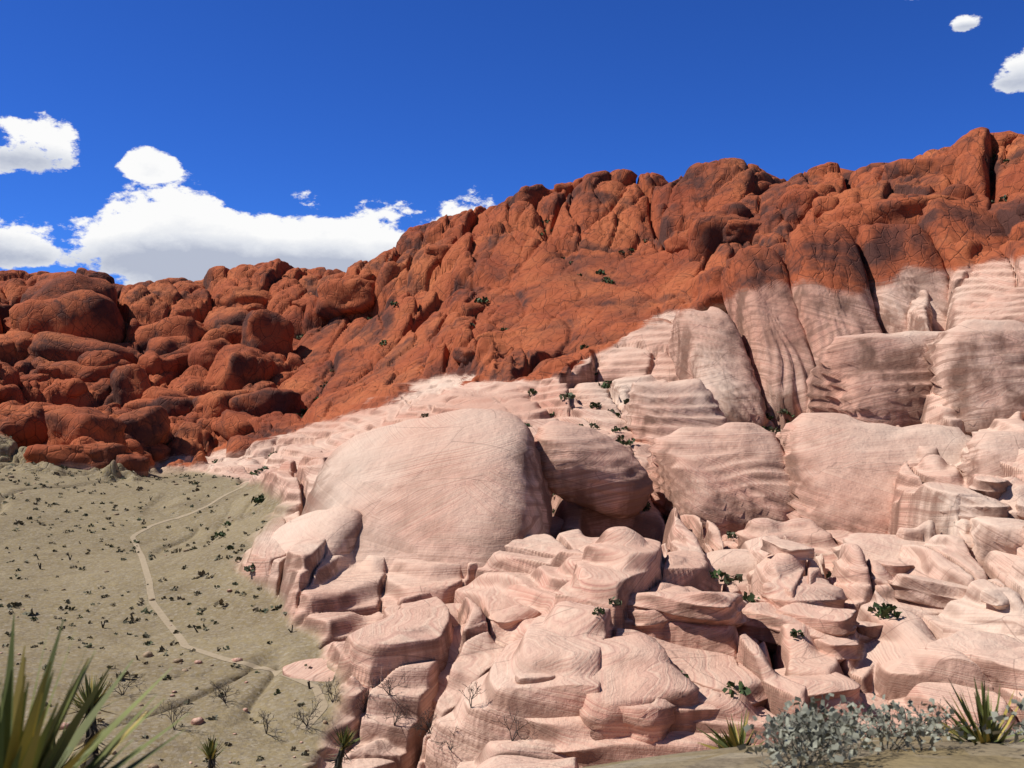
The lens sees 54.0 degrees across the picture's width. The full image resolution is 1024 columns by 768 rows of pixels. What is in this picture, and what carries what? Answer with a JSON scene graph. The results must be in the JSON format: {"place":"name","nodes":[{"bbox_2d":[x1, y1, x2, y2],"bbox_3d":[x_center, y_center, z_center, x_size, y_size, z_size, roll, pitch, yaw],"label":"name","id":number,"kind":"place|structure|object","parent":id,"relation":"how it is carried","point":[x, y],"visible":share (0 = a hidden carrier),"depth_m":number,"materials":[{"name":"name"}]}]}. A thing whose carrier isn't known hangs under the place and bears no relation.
{"place":"outdoors","nodes":[
{"label":"outdoors","id":0,"kind":"place"},
{"bbox_2d":[0,127,1023,767],"bbox_3d":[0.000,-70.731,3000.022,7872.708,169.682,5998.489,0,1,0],"label":"rocky terrain","id":1,"kind":"structure","parent":0,"point":[548,307],"depth_m":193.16,"materials":[{"name":"red stone"}]},
{"bbox_2d":[0,476,309,740],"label":"desert shrubs","id":2,"kind":"object","parent":1,"relation":"on","point":[218,649],"visible":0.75,"depth_m":165.15,"materials":[{"name":"green plant"}]},
{"bbox_2d":[0,475,326,767],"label":"wash stones","id":3,"kind":"object","parent":1,"relation":"on","point":[234,675],"visible":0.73,"depth_m":141.20,"materials":[{"name":"beige stone"}]},
{"bbox_2d":[0,434,338,767],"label":"scrub bushes","id":4,"kind":"object","parent":1,"relation":"on","point":[146,611],"visible":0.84,"depth_m":183.54,"materials":[{"name":"green plant"}]},
{"bbox_2d":[130,481,327,729],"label":"dirt trail","id":5,"kind":"object","parent":1,"relation":"on","point":[317,689],"visible":0.98,"depth_m":158.33,"materials":[{"name":"beige soil"}]},
{"bbox_2d":[104,671,532,753],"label":"bare shrubs","id":6,"kind":"object","parent":1,"relation":"on","point":[315,707],"visible":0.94,"depth_m":124.20,"materials":[{"name":"brown plant"}]},
{"bbox_2d":[0,615,1023,767],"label":"yucca","id":7,"kind":"object","parent":1,"relation":"on","point":[29,746],"depth_m":3.22,"materials":[{"name":"green plant"}]},
{"bbox_2d":[212,154,1009,697],"bbox_3d":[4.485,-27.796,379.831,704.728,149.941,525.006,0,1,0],"label":"shrubs","id":8,"kind":"object","parent":1,"relation":"on","point":[884,610],"visible":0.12,"depth_m":248.73,"materials":[{"name":"green plant"}]},
{"bbox_2d":[737,692,1023,767],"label":"sagebrush","id":9,"kind":"object","parent":1,"relation":"on","point":[805,712],"depth_m":6.41,"materials":[{"name":"plant"}]},
{"bbox_2d":[0,0,1023,284],"label":"sky","id":10,"kind":"structure","parent":0,"point":[141,140],"materials":[{"name":"blue"}]}
]}

